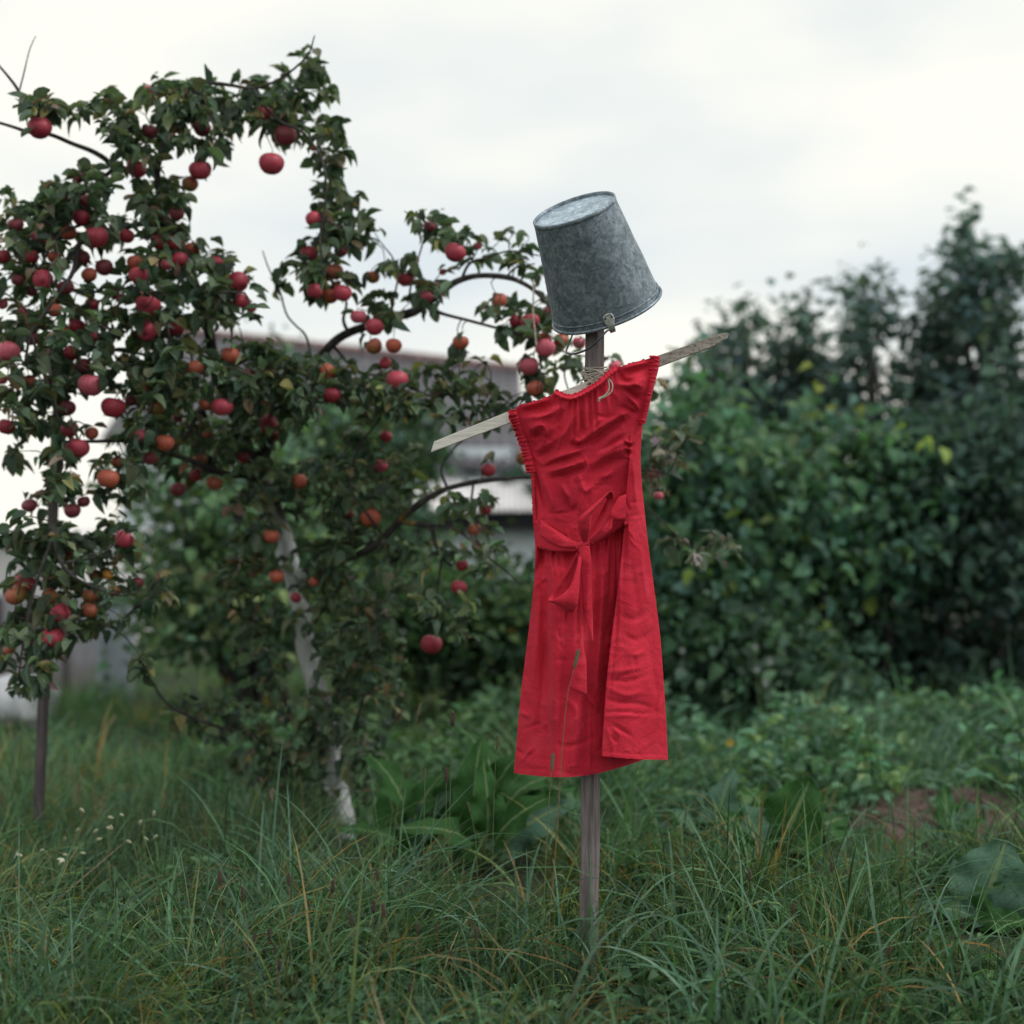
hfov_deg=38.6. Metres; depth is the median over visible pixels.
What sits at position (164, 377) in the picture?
apple tree
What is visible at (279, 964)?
plantain
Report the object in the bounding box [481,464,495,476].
apple
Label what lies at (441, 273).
apple
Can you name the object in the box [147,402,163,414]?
apple
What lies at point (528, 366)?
apple
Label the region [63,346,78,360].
apple
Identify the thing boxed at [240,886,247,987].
plantain
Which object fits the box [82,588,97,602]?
apple
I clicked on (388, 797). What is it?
dock plant
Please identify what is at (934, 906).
plantain
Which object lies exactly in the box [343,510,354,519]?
apple
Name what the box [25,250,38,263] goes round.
apple
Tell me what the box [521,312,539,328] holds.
apple
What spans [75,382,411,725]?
currant bush
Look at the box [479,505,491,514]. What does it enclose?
apple
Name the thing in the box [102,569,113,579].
apple
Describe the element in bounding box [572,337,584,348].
apple
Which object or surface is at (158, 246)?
apple
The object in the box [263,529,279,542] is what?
apple
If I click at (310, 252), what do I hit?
apple
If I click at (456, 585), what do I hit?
apple
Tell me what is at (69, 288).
apple
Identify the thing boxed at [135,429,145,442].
apple
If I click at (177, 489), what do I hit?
apple
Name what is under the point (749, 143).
sky
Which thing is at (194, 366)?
apple
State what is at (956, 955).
plantain
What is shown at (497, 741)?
grass stalk
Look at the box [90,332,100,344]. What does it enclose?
apple
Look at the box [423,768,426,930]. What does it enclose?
grass stalk
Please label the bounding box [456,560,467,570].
apple
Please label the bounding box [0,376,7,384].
apple
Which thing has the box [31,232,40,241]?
apple
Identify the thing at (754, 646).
white blossom
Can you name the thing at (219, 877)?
plantain
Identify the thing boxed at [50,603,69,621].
apple
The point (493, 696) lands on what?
nettles
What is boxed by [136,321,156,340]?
apple
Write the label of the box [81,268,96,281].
apple
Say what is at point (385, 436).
apple
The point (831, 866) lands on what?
plantain
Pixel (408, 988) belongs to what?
plantain
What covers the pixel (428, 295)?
apple
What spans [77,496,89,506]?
apple
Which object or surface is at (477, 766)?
dock plant
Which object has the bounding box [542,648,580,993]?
grass stalk
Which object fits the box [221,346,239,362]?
apple
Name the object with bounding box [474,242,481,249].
apple
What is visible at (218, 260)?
apple
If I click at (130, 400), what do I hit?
apple
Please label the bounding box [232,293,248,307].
apple
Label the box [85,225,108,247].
apple
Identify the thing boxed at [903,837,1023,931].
dock plant
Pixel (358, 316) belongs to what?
apple
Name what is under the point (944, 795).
dock plant
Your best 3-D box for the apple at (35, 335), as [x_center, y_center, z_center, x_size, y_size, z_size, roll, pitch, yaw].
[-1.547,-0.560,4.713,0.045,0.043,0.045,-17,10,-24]
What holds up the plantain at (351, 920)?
on the ground at (522, 875)
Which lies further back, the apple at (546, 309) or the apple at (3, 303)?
the apple at (546, 309)
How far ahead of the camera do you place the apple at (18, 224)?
4.71 m
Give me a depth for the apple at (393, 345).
4.86 m
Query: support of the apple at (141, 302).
attached to the apple tree at (164, 377)
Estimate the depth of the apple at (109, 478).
4.65 m
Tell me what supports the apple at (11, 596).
attached to the apple tree at (164, 377)
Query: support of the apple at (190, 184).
attached to the apple tree at (164, 377)
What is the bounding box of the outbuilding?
[0,529,167,642]
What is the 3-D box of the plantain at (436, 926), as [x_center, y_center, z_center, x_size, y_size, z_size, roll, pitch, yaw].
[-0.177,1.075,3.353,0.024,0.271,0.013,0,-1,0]
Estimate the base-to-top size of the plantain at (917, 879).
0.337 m
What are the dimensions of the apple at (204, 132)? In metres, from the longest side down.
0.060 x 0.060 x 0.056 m
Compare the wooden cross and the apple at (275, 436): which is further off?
the apple at (275, 436)
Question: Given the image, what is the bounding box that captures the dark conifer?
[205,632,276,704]
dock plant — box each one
[329,750,456,865]
[391,725,580,874]
[646,768,741,849]
[682,788,705,835]
[693,777,852,873]
[738,783,848,827]
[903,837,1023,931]
[908,720,983,770]
[909,784,990,846]
[923,724,974,765]
[984,715,1023,765]
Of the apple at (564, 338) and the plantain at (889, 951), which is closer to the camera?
the plantain at (889, 951)
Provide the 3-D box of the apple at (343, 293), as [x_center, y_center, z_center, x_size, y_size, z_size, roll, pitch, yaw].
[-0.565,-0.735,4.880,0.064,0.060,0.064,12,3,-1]
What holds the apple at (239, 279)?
attached to the apple tree at (164, 377)
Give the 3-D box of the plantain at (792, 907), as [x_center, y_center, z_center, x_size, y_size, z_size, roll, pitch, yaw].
[0.645,1.050,3.346,0.016,0.320,0.015,0,-1,-32]
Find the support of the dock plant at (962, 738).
on the ground at (522, 875)
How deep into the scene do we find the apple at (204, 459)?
5.22 m
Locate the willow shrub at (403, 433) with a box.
[198,317,478,707]
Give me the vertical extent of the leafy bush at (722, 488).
2.298 m
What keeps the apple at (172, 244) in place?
attached to the apple tree at (164, 377)
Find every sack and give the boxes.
[0,674,60,729]
[18,675,54,729]
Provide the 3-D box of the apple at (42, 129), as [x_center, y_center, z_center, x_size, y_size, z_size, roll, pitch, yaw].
[-1.505,-1.227,4.656,0.077,0.072,0.077,28,43,26]
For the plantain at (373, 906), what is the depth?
3.46 m
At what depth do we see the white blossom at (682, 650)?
7.39 m
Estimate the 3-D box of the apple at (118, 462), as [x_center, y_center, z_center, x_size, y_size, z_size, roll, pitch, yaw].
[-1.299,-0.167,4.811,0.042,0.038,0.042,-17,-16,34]
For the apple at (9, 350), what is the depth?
4.62 m
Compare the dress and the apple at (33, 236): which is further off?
the apple at (33, 236)
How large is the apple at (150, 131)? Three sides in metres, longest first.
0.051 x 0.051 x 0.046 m
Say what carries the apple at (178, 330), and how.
attached to the apple tree at (164, 377)
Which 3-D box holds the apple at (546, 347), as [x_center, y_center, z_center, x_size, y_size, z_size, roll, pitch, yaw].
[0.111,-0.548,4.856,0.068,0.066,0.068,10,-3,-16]
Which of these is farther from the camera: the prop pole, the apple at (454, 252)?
the prop pole
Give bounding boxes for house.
[101,328,534,634]
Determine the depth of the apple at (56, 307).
4.68 m
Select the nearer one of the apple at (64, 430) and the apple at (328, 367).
the apple at (64, 430)
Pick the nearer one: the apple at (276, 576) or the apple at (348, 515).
the apple at (276, 576)
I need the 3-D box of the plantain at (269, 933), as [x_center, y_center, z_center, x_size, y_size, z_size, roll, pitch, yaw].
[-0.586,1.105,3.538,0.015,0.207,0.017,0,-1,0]
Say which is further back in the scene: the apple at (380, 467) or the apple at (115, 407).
the apple at (380, 467)
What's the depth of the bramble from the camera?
7.68 m
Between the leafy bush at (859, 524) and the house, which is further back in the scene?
the house
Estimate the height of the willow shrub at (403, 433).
2.577 m
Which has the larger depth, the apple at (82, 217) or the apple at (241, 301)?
the apple at (241, 301)
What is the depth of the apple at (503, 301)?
4.90 m
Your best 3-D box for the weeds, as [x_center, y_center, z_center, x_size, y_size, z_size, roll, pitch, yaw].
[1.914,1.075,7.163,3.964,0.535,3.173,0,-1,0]
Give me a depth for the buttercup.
6.18 m
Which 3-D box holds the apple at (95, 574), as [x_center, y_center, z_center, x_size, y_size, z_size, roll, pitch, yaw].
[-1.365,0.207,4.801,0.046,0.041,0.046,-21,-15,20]
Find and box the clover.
[0,848,1023,1023]
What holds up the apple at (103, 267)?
attached to the apple tree at (164, 377)
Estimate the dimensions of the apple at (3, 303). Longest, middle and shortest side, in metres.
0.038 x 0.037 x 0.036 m
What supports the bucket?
on the wooden cross
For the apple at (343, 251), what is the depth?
4.90 m
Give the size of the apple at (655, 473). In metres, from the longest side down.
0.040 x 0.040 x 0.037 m
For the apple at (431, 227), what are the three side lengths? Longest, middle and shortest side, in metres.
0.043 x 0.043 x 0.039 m
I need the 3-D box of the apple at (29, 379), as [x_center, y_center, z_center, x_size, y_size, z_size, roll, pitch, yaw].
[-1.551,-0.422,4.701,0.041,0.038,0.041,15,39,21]
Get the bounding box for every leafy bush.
[641,330,846,659]
[744,362,970,700]
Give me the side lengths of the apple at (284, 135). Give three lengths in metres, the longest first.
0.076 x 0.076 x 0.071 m
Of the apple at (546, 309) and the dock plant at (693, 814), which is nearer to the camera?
the apple at (546, 309)
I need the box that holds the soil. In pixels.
[828,786,1023,849]
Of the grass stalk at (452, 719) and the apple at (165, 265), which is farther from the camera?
the apple at (165, 265)
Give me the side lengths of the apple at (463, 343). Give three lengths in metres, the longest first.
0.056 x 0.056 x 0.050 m
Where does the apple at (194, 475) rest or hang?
attached to the apple tree at (164, 377)
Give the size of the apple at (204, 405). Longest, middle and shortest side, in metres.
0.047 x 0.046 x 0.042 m
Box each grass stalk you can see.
[389,703,421,866]
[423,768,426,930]
[443,767,448,929]
[446,711,454,935]
[467,801,477,944]
[492,736,498,952]
[539,753,555,987]
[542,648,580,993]
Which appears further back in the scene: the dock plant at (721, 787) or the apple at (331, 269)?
the dock plant at (721, 787)
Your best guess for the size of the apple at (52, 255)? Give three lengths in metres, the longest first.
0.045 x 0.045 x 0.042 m
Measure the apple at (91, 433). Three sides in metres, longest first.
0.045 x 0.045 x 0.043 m
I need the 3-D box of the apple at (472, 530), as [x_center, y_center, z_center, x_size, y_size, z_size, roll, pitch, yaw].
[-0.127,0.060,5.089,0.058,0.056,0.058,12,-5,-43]
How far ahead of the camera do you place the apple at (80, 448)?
4.67 m
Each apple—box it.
[0,249,10,262]
[0,298,7,308]
[0,341,19,360]
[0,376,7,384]
[0,418,15,434]
[3,647,14,654]
[5,585,26,604]
[7,218,23,231]
[11,275,24,285]
[14,575,34,590]
[18,307,26,312]
[21,499,36,511]
[23,376,35,385]
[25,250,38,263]
[25,285,36,296]
[25,333,38,344]
[27,116,52,138]
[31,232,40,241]
[32,269,53,287]
[41,589,58,603]
[42,627,64,646]
[47,251,60,262]
[48,304,61,316]
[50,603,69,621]
[57,279,73,294]
[58,400,75,414]
[60,225,76,239]
[60,421,78,436]
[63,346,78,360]
[64,503,80,517]
[66,437,89,457]
[69,319,84,331]
[73,172,83,182]
[73,210,90,225]
[73,250,89,264]
[75,357,90,371]
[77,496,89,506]
[78,373,100,395]
[80,194,89,206]
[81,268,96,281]
[81,603,97,617]
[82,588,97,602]
[84,427,98,439]
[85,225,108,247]
[86,299,98,309]
[89,570,102,580]
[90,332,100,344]
[95,259,112,275]
[97,467,118,487]
[101,396,125,417]
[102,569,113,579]
[107,586,120,597]
[110,457,121,466]
[112,289,119,298]
[115,530,133,547]
[116,294,125,303]
[120,228,133,242]
[125,395,136,405]
[127,159,146,177]
[127,255,142,268]
[128,266,147,282]
[132,577,143,587]
[135,291,160,314]
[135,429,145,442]
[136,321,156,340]
[142,450,158,464]
[143,125,157,138]
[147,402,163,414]
[153,234,166,248]
[155,433,174,450]
[160,260,172,269]
[167,233,182,248]
[167,320,183,335]
[169,207,184,219]
[169,481,185,495]
[172,252,187,265]
[172,412,182,421]
[182,177,198,191]
[185,243,199,254]
[186,360,202,373]
[188,159,211,179]
[189,469,202,481]
[193,454,207,463]
[194,121,211,136]
[199,399,210,410]
[202,432,213,437]
[206,475,222,489]
[207,255,222,269]
[211,397,232,415]
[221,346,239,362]
[227,271,247,291]
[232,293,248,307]
[237,452,248,462]
[242,369,254,374]
[246,302,256,312]
[258,106,273,120]
[258,414,277,433]
[259,150,283,174]
[260,400,269,410]
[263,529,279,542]
[269,569,283,582]
[273,431,278,440]
[274,125,296,145]
[290,592,301,602]
[291,474,306,488]
[300,246,316,260]
[305,211,320,225]
[306,284,322,298]
[309,577,318,585]
[320,363,335,378]
[322,289,336,303]
[323,387,340,402]
[326,262,343,279]
[333,283,351,301]
[334,246,347,256]
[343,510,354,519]
[350,309,366,322]
[360,509,380,526]
[365,318,383,334]
[366,338,381,353]
[367,270,379,283]
[373,459,387,471]
[379,357,391,369]
[380,431,391,441]
[385,337,401,352]
[387,368,407,389]
[397,271,413,286]
[420,290,433,301]
[420,633,441,653]
[423,221,435,231]
[439,269,445,274]
[445,243,465,261]
[451,580,466,593]
[452,336,468,348]
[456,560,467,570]
[467,521,482,537]
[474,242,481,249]
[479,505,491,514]
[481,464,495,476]
[491,293,506,306]
[509,315,521,327]
[516,452,523,464]
[518,355,538,374]
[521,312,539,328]
[526,380,542,395]
[535,337,555,356]
[538,332,551,339]
[543,307,550,314]
[554,334,567,345]
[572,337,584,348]
[608,361,621,369]
[648,468,658,477]
[653,492,663,499]
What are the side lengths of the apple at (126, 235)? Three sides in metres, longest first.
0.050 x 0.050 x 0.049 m
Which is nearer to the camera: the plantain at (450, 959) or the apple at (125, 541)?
the plantain at (450, 959)
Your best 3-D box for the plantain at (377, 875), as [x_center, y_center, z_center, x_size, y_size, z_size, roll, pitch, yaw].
[-0.307,0.999,3.275,0.026,0.405,0.015,0,-1,0]
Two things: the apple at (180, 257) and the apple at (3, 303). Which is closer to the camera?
the apple at (3, 303)
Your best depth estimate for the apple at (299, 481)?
5.19 m
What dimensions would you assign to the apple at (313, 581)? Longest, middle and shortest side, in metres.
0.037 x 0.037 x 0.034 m
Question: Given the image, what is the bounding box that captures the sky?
[0,0,1023,529]
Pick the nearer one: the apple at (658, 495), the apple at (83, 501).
the apple at (83, 501)
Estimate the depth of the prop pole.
5.08 m
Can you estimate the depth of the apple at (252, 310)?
4.92 m
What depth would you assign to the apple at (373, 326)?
4.88 m
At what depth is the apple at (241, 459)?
5.22 m
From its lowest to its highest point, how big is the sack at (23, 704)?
0.317 m
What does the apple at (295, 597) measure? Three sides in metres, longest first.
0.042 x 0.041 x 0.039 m
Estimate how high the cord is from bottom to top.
0.216 m
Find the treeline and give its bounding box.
[449,441,1018,617]
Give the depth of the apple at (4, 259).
4.69 m
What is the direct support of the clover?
on the ground at (522, 875)
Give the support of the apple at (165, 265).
attached to the apple tree at (164, 377)
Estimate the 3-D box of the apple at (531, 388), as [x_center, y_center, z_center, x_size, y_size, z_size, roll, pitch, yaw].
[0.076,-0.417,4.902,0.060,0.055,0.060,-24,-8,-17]
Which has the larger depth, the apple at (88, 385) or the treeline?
the treeline
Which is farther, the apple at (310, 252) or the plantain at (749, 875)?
the apple at (310, 252)
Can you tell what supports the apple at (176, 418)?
attached to the apple tree at (164, 377)
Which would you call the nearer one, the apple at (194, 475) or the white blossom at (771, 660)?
the apple at (194, 475)
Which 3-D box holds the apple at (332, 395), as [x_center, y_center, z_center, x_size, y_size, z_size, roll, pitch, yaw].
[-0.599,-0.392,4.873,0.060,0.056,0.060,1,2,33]
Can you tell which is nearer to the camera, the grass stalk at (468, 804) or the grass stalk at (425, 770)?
the grass stalk at (468, 804)
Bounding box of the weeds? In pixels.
[500,669,1023,828]
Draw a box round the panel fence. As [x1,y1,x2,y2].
[0,594,133,698]
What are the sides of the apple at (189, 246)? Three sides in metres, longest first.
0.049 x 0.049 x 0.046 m
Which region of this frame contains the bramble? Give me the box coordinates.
[656,551,911,739]
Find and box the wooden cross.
[431,330,728,976]
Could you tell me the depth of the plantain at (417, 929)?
3.25 m
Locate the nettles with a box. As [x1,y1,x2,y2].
[185,665,561,801]
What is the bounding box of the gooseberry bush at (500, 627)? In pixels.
[324,517,534,724]
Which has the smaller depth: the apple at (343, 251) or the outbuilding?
the apple at (343, 251)
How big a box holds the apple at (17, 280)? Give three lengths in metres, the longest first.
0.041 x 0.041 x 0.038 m
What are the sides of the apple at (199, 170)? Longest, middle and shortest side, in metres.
0.075 x 0.075 x 0.066 m
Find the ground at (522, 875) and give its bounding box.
[0,591,1023,1023]
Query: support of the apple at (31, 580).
attached to the apple tree at (164, 377)
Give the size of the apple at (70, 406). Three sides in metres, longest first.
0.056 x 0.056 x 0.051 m
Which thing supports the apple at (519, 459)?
attached to the apple tree at (164, 377)
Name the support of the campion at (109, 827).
on the ground at (522, 875)
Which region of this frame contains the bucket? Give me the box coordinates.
[533,191,661,354]
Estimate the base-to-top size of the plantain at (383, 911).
0.301 m
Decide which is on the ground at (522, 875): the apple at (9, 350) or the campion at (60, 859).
the campion at (60, 859)
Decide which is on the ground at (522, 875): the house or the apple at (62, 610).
the house
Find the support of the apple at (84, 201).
attached to the apple tree at (164, 377)
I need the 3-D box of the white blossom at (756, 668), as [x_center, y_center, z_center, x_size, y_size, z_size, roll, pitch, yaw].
[1.237,1.015,7.383,0.038,0.485,0.012,0,-1,0]
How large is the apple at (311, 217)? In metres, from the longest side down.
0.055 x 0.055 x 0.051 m
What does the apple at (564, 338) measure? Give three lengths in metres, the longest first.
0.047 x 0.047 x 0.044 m
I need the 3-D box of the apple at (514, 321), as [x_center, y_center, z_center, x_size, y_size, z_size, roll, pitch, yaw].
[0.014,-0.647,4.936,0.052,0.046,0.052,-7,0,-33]
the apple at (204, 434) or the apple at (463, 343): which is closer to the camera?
the apple at (463, 343)
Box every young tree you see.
[657,279,823,442]
[726,272,854,461]
[806,242,925,456]
[876,246,977,633]
[918,186,1023,625]
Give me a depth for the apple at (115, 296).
4.79 m
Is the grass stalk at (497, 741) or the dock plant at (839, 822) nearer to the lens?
the grass stalk at (497, 741)
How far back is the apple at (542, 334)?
4.88 m
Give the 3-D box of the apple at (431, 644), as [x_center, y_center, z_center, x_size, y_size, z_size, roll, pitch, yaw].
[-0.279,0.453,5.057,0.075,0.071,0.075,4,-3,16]
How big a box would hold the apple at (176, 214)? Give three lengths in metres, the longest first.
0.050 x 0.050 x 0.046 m
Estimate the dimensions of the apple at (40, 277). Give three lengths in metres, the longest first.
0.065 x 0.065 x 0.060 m
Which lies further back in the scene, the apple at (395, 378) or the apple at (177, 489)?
the apple at (177, 489)
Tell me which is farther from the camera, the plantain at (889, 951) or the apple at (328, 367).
the apple at (328, 367)
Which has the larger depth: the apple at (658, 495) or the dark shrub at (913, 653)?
the dark shrub at (913, 653)
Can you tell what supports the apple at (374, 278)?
attached to the apple tree at (164, 377)
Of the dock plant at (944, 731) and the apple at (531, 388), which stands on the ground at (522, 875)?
the dock plant at (944, 731)
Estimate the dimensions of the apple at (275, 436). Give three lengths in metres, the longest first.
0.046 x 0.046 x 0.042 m
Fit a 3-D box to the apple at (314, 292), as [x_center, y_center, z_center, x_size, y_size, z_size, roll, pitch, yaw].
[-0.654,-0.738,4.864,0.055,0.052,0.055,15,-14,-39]
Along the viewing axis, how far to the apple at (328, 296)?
4.90 m
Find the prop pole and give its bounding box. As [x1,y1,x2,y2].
[33,360,74,820]
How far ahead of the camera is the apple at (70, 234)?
4.75 m
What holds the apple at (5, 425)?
attached to the apple tree at (164, 377)
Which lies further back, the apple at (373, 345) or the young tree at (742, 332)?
the young tree at (742, 332)
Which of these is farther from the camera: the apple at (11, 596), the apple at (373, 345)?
the apple at (373, 345)
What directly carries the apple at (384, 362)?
attached to the apple tree at (164, 377)
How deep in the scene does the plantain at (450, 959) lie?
3.40 m
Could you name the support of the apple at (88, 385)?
attached to the apple tree at (164, 377)
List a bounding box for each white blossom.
[680,647,685,722]
[753,644,758,723]
[753,665,759,723]
[762,679,769,708]
[766,657,773,708]
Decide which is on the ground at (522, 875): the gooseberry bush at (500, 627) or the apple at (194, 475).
the gooseberry bush at (500, 627)
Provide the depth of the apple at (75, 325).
4.75 m
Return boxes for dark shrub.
[790,585,1023,719]
[850,369,1023,710]
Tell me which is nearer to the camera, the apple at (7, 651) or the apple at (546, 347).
the apple at (7, 651)
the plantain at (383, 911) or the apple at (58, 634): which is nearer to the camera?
the plantain at (383, 911)
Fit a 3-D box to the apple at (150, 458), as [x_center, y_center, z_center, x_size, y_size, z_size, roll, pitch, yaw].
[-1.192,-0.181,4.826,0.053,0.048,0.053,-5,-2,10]
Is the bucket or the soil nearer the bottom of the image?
the soil
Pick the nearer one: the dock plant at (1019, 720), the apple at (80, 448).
the apple at (80, 448)
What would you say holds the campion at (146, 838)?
on the ground at (522, 875)
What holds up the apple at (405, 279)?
attached to the apple tree at (164, 377)
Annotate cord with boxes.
[532,280,536,345]
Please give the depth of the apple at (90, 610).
4.67 m
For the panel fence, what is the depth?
10.38 m
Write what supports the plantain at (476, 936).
on the ground at (522, 875)
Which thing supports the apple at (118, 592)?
attached to the apple tree at (164, 377)
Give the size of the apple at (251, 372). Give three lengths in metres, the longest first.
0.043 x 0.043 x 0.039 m
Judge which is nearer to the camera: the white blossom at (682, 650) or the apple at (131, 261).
the apple at (131, 261)
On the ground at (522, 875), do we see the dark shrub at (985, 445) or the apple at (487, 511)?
the dark shrub at (985, 445)
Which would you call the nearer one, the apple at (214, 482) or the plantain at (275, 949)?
the plantain at (275, 949)
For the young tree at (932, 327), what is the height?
3.178 m
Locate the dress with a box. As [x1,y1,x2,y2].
[507,355,667,776]
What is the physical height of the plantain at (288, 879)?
0.365 m
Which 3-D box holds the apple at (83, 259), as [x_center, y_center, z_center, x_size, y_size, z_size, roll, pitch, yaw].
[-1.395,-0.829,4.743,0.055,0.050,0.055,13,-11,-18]
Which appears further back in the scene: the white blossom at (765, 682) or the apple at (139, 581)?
the white blossom at (765, 682)
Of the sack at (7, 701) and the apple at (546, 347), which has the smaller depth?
the apple at (546, 347)
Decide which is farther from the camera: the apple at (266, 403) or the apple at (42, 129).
the apple at (266, 403)
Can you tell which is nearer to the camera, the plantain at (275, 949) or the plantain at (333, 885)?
the plantain at (275, 949)
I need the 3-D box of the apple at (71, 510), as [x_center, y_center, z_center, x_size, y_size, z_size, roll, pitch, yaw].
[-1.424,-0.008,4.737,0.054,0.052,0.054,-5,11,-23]
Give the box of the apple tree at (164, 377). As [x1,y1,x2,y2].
[0,35,741,838]
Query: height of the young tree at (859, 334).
3.220 m
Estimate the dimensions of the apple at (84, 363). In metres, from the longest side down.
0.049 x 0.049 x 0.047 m
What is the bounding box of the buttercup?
[726,738,735,763]
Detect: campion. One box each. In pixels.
[14,808,84,885]
[80,813,123,908]
[126,810,157,911]
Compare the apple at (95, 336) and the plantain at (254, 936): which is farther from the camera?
the apple at (95, 336)
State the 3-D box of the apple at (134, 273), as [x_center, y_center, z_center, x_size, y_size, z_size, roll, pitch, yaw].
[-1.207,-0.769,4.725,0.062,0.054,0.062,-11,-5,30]
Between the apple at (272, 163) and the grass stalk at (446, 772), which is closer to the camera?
the grass stalk at (446, 772)
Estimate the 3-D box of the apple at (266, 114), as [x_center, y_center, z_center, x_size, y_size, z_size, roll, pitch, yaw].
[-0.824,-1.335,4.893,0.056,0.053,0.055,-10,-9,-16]
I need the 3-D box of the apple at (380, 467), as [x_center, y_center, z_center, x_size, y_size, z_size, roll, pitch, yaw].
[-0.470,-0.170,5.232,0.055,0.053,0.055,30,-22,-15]
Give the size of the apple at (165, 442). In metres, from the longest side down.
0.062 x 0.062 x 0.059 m
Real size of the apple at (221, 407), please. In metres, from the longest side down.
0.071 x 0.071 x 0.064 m
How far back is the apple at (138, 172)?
4.77 m
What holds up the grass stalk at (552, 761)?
on the ground at (522, 875)
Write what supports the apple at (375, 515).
attached to the apple tree at (164, 377)
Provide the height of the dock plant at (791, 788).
0.326 m
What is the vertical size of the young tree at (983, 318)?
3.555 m
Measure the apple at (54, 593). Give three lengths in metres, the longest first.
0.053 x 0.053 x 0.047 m
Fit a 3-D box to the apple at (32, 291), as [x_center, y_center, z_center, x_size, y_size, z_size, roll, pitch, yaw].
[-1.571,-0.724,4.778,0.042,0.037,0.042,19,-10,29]
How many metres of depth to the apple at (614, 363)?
4.93 m
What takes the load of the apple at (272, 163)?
attached to the apple tree at (164, 377)
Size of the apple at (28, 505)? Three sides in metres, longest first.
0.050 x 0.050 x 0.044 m
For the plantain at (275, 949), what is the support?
on the ground at (522, 875)
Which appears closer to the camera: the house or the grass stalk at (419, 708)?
the grass stalk at (419, 708)
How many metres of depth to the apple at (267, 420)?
5.13 m
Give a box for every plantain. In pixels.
[217,869,227,1012]
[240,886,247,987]
[250,930,256,1016]
[267,927,271,984]
[274,944,278,1022]
[277,959,281,1005]
[286,872,292,1001]
[328,879,336,1016]
[345,913,354,1012]
[368,899,376,984]
[372,869,380,1013]
[381,903,391,1015]
[407,982,411,1010]
[414,923,418,1016]
[435,922,439,997]
[449,950,454,1017]
[472,926,478,1015]
[744,870,750,967]
[790,902,796,1018]
[828,861,834,955]
[884,946,891,1023]
[914,873,918,1001]
[933,904,943,973]
[954,929,960,999]
[958,917,963,982]
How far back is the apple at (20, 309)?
4.73 m
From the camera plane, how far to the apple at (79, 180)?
4.76 m
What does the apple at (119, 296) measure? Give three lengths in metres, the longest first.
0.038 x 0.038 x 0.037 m
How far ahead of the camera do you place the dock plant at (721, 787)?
5.24 m
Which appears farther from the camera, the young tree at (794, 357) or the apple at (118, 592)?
the young tree at (794, 357)
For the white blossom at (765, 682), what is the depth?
7.39 m
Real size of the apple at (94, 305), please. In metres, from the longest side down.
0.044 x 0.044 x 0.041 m

